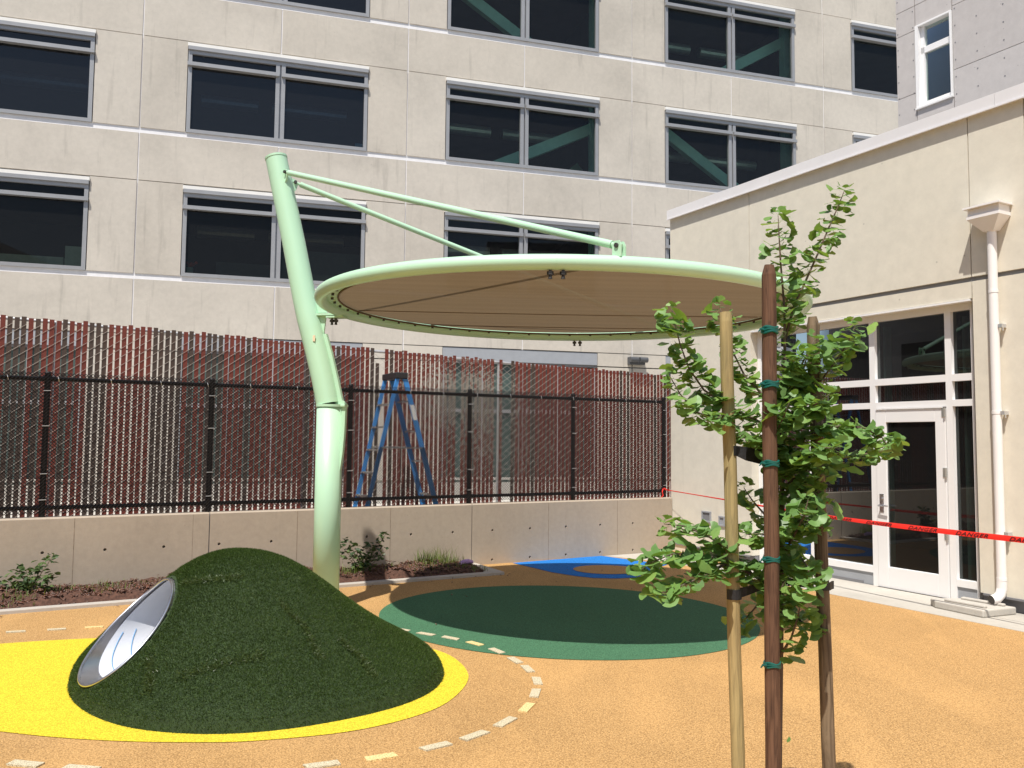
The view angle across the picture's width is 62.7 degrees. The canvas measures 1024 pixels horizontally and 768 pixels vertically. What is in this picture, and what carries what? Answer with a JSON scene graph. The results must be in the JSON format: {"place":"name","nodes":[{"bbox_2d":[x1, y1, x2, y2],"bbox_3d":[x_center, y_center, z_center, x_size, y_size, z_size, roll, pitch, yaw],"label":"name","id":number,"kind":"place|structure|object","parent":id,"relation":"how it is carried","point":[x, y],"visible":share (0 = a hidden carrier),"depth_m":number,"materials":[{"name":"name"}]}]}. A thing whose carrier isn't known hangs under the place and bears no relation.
{"place":"outdoors","nodes":[
{"label":"outdoors","id":0,"kind":"place"},
{"bbox_2d":[3,494,666,517],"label":"street pavement","id":1,"kind":"structure","parent":0,"point":[379,504],"depth_m":20.68,"materials":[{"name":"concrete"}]},
{"bbox_2d":[0,315,670,517],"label":"slatted chain link fence","id":2,"kind":"object","parent":1,"relation":"on","point":[54,345],"visible":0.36,"depth_m":11.12,"materials":[{"name":"metal"}]},
{"bbox_2d":[353,372,437,506],"bbox_3d":[-1.524,1.122,11.254,1.420,2.525,0.520,3,-4,-29],"label":"step ladder","id":3,"kind":"object","parent":1,"relation":"on","point":[394,378],"visible":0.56,"depth_m":11.19,"materials":[{"name":"blue plastic"}]},
{"bbox_2d":[0,0,897,500],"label":"office building","id":4,"kind":"structure","parent":0,"point":[140,140],"depth_m":24.32,"materials":[{"name":"concrete"}]},
{"bbox_2d":[0,169,89,269],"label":"window","id":5,"kind":"structure","parent":4,"relation":"in","point":[44,216],"depth_m":21.75,"materials":[{"name":"black glass"}]},
{"bbox_2d":[0,16,95,121],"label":"window","id":6,"kind":"structure","parent":4,"relation":"in","point":[47,70],"depth_m":21.99,"materials":[{"name":"black glass"}]},
{"bbox_2d":[181,185,365,284],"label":"window","id":7,"kind":"structure","parent":4,"relation":"in","point":[227,233],"depth_m":23.26,"materials":[{"name":"black glass"}]},
{"bbox_2d":[186,42,368,151],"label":"window","id":8,"kind":"structure","parent":4,"relation":"in","point":[232,92],"depth_m":23.62,"materials":[{"name":"black glass"}]},
{"bbox_2d":[254,0,369,17],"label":"window","id":9,"kind":"structure","parent":4,"relation":"in","point":[361,8],"depth_m":24.29,"materials":[{"name":"grey metal"}]},
{"bbox_2d":[443,211,598,257],"bbox_3d":[0.338,-3.870,25.455,4.920,2.473,0.210,2,-4,-17],"label":"window","id":10,"kind":"structure","parent":4,"relation":"in","point":[522,234],"depth_m":25.46,"materials":[{"name":"grey metal"}]},
{"bbox_2d":[445,77,599,175],"bbox_3d":[0.374,-7.834,25.718,4.920,2.498,0.210,2,-4,-17],"label":"window","id":11,"kind":"structure","parent":4,"relation":"in","point":[524,94],"depth_m":25.69,"materials":[{"name":"grey metal"}]},
{"bbox_2d":[447,0,598,52],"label":"window","id":12,"kind":"structure","parent":4,"relation":"in","point":[524,4],"depth_m":25.93,"materials":[{"name":"grey metal"}]},
{"bbox_2d":[627,357,648,364],"bbox_3d":[3.922,-0.722,26.171,0.580,0.240,0.323,2,-4,-17],"label":"wall lamp","id":13,"kind":"object","parent":4,"relation":"attached to","point":[637,360],"visible":1,"depth_m":26.09,"materials":[{"name":"grey metal"}]},
{"bbox_2d":[665,228,669,258],"bbox_3d":[7.242,-3.670,27.522,4.920,2.473,0.210,2,-4,-17],"label":"window","id":14,"kind":"structure","parent":4,"relation":"in","point":[667,231],"depth_m":26.85,"materials":[{"name":"grey metal"}]},
{"bbox_2d":[664,0,795,81],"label":"window","id":15,"kind":"structure","parent":4,"relation":"in","point":[730,5],"depth_m":28.07,"materials":[{"name":"grey metal"}]},
{"bbox_2d":[665,107,796,189],"bbox_3d":[7.278,-7.634,27.786,4.920,2.498,0.210,2,-4,-17],"label":"window","id":16,"kind":"structure","parent":4,"relation":"in","point":[730,121],"depth_m":27.74,"materials":[{"name":"grey metal"}]},
{"bbox_2d":[852,132,875,143],"bbox_3d":[14.183,-7.434,29.853,4.920,2.498,0.210,2,-4,-17],"label":"window","id":17,"kind":"structure","parent":4,"relation":"in","point":[856,137],"depth_m":29.24,"materials":[{"name":"grey metal"}]},
{"bbox_2d":[850,20,897,97],"bbox_3d":[14.219,-11.432,30.119,4.920,2.533,0.210,2,-4,-17],"label":"window","id":18,"kind":"structure","parent":4,"relation":"in","point":[859,26],"depth_m":29.62,"materials":[{"name":"grey metal"}]},
{"bbox_2d":[0,551,1023,767],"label":"rubber surface","id":19,"kind":"object","parent":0,"point":[590,662],"visible":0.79,"depth_m":5.54,"materials":[{"name":"orange rubber"}]},
{"bbox_2d":[0,559,483,608],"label":"mulch bed","id":20,"kind":"object","parent":19,"relation":"on","point":[112,596],"visible":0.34,"depth_m":8.36,"materials":[{"name":"brown wood"}]},
{"bbox_2d":[0,553,60,593],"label":"shrub","id":21,"kind":"object","parent":20,"relation":"on","point":[31,582],"visible":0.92,"depth_m":8.24,"materials":[{"name":"green plant"}]},
{"bbox_2d":[1,544,487,607],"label":"weed grass","id":22,"kind":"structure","parent":20,"relation":"on","point":[429,555],"depth_m":10.27,"materials":[{"name":"green plant"}]},
{"bbox_2d":[340,532,389,572],"bbox_3d":[-1.756,1.967,9.762,0.675,0.504,0.355,1,-4,0],"label":"bare shrub","id":23,"kind":"object","parent":20,"relation":"on","point":[363,563],"visible":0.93,"depth_m":9.79,"materials":[{"name":"green plant"}]},
{"bbox_2d":[459,559,472,564],"bbox_3d":[-0.579,2.238,10.574,0.057,0.064,0.230,-3,-5,40],"label":"garden marker","id":24,"kind":"object","parent":20,"relation":"on","point":[468,561],"visible":0.9,"depth_m":10.55,"materials":[{"name":"purple plastic"}]},
{"bbox_2d":[0,563,503,614],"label":"planter kerb","id":25,"kind":"structure","parent":19,"relation":"on","point":[491,571],"depth_m":9.35,"materials":[{"name":"concrete"}]},
{"bbox_2d":[66,547,444,734],"bbox_3d":[-1.755,1.615,5.948,2.599,0.862,2.547,1,-4,0],"label":"turf mound","id":26,"kind":"object","parent":19,"relation":"on","point":[235,640],"visible":1,"depth_m":5.26,"materials":[{"name":"green plastic"}]},
{"bbox_2d":[265,152,812,589],"bbox_3d":[0.436,-0.072,7.808,4.463,4.586,4.463,3,-5,-34],"label":"shade structure","id":27,"kind":"object","parent":19,"relation":"on","point":[618,294],"visible":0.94,"depth_m":7.88,"materials":[{"name":"green paint"}]},
{"bbox_2d":[719,311,744,767],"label":"tree stake","id":28,"kind":"object","parent":19,"relation":"on","point":[733,606],"visible":0.98,"depth_m":2.96,"materials":[{"name":"brown wood"}]},
{"bbox_2d":[733,446,761,463],"bbox_3d":[0.898,0.258,3.054,0.267,0.065,0.065,2,-4,-22],"label":"tree tie","id":29,"kind":"object","parent":28,"relation":"attached to","point":[746,453],"visible":0.43,"depth_m":3.01,"materials":[{"name":"black rubber"}]},
{"bbox_2d":[727,577,789,599],"bbox_3d":[0.887,0.730,3.001,0.271,0.063,0.058,3,-4,-29],"label":"tree tie","id":30,"kind":"object","parent":28,"relation":"attached to","point":[740,593],"visible":0.64,"depth_m":2.96,"materials":[{"name":"black rubber"}]},
{"bbox_2d":[626,182,909,767],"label":"young ginkgo tree","id":31,"kind":"object","parent":19,"relation":"on","point":[795,388],"visible":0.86,"depth_m":2.96,"materials":[{"name":"green plant"}]},
{"bbox_2d":[762,264,780,767],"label":"tree stake","id":32,"kind":"object","parent":19,"relation":"on","point":[771,583],"visible":0.97,"depth_m":2.86,"materials":[{"name":"red wood"}]},
{"bbox_2d":[758,325,778,333],"bbox_3d":[0.889,-0.187,2.924,0.077,0.031,0.062,1,-4,0],"label":"tape band","id":33,"kind":"object","parent":32,"relation":"attached to","point":[765,329],"visible":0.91,"depth_m":2.90,"materials":[{"name":"green plastic"}]},
{"bbox_2d":[759,380,778,388],"bbox_3d":[0.886,0.002,2.912,0.077,0.030,0.062,1,-4,0],"label":"tape band","id":34,"kind":"object","parent":32,"relation":"attached to","point":[764,384],"visible":0.96,"depth_m":2.89,"materials":[{"name":"green plastic"}]},
{"bbox_2d":[759,460,779,467],"bbox_3d":[0.883,0.274,2.894,0.077,0.027,0.061,1,-4,0],"label":"tape band","id":35,"kind":"object","parent":32,"relation":"attached to","point":[766,463],"visible":0.98,"depth_m":2.87,"materials":[{"name":"green plastic"}]},
{"bbox_2d":[760,556,779,562],"bbox_3d":[0.878,0.599,2.872,0.076,0.024,0.059,1,-4,0],"label":"tape band","id":36,"kind":"object","parent":32,"relation":"attached to","point":[767,559],"visible":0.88,"depth_m":2.85,"materials":[{"name":"green plastic"}]},
{"bbox_2d":[760,661,780,668],"bbox_3d":[0.874,0.950,2.849,0.076,0.024,0.059,1,-4,0],"label":"tape band","id":37,"kind":"object","parent":32,"relation":"attached to","point":[770,665],"visible":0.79,"depth_m":2.83,"materials":[{"name":"green plastic"}]},
{"bbox_2d":[807,316,835,767],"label":"tree stake","id":38,"kind":"object","parent":19,"relation":"on","point":[828,752],"visible":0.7,"depth_m":2.97,"materials":[{"name":"brown wood"}]},
{"bbox_2d":[822,581,833,590],"bbox_3d":[1.127,0.720,2.995,0.075,0.028,0.025,2,-4,-24],"label":"tree tie","id":39,"kind":"object","parent":38,"relation":"attached to","point":[829,586],"visible":0.6,"depth_m":2.98,"materials":[{"name":"black rubber"}]},
{"bbox_2d":[608,553,1023,631],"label":"concrete apron","id":40,"kind":"object","parent":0,"point":[931,609],"visible":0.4,"depth_m":8.51,"materials":[{"name":"beige concrete"}]},
{"bbox_2d":[751,569,1023,622],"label":"concrete sill","id":41,"kind":"structure","parent":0,"point":[891,593],"depth_m":9.24,"materials":[{"name":"concrete"}]},
{"bbox_2d":[931,597,1015,617],"bbox_3d":[4.545,2.198,8.349,0.461,0.097,0.659,2,-4,-25],"label":"splash block","id":42,"kind":"object","parent":41,"relation":"on","point":[975,607],"depth_m":8.18,"materials":[{"name":"concrete"}]},
{"label":"ground","id":43,"kind":"structure","parent":0,"visible":0},
{"bbox_2d":[0,497,671,586],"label":"concrete wall","id":44,"kind":"structure","parent":43,"relation":"on","point":[91,549],"depth_m":10.23,"materials":[{"name":"beige concrete"}]},
{"bbox_2d":[0,370,666,516],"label":"black chain link fence","id":45,"kind":"object","parent":44,"relation":"on","point":[48,379],"visible":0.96,"depth_m":10.02,"materials":[{"name":"metal"}]},
{"bbox_2d":[661,488,1023,542],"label":"danger tape","id":46,"kind":"object","parent":45,"relation":"attached to","point":[962,533],"visible":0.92,"depth_m":8.22,"materials":[{"name":"red plastic"}]},
{"bbox_2d":[666,83,1023,613],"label":"cream building","id":47,"kind":"structure","parent":43,"relation":"on","point":[914,239],"depth_m":9.47,"materials":[{"name":"paint"}]},
{"bbox_2d":[701,511,711,522],"bbox_3d":[2.786,1.900,12.040,0.020,0.155,0.190,3,-4,-29],"label":"wall vent","id":48,"kind":"object","parent":47,"relation":"attached to","point":[706,515],"depth_m":12.04,"materials":[{"name":"white metal"}]},
{"bbox_2d":[718,516,724,526],"bbox_3d":[2.939,1.921,11.763,0.020,0.140,0.120,3,-4,-29],"label":"outlet box","id":49,"kind":"object","parent":47,"relation":"attached to","point":[721,520],"visible":0.89,"depth_m":11.77,"materials":[{"name":"white plastic"}]},
{"bbox_2d":[757,302,983,599],"bbox_3d":[4.153,0.782,10.112,0.306,3.148,3.046,3,-4,-29],"label":"glazed entrance","id":50,"kind":"object","parent":47,"relation":"attached to","point":[909,365],"visible":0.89,"depth_m":9.41,"materials":[{"name":"white paint"}]},
{"bbox_2d":[875,407,950,597],"bbox_3d":[4.450,1.288,9.365,0.406,2.045,0.843,1,-4,-7],"label":"door","id":51,"kind":"structure","parent":50,"relation":"in","point":[912,489],"depth_m":9.33,"materials":[{"name":"white paint"}]},
{"bbox_2d":[962,200,1012,604],"bbox_3d":[4.787,0.181,8.365,0.235,3.976,0.380,3,-4,-29],"label":"downspout","id":52,"kind":"object","parent":47,"relation":"attached to","point":[991,218],"visible":0.93,"depth_m":8.37,"materials":[{"name":"white paint"}]},
{"bbox_2d":[895,0,1023,126],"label":"grey panel building","id":53,"kind":"structure","parent":43,"relation":"on","point":[952,53],"depth_m":12.91,"materials":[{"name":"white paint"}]},
{"bbox_2d":[914,9,954,109],"bbox_3d":[6.694,-5.074,13.234,0.215,1.380,0.625,3,-4,-29],"label":"window","id":54,"kind":"structure","parent":53,"relation":"in","point":[922,49],"depth_m":13.38,"materials":[{"name":"white paint"}]}
]}

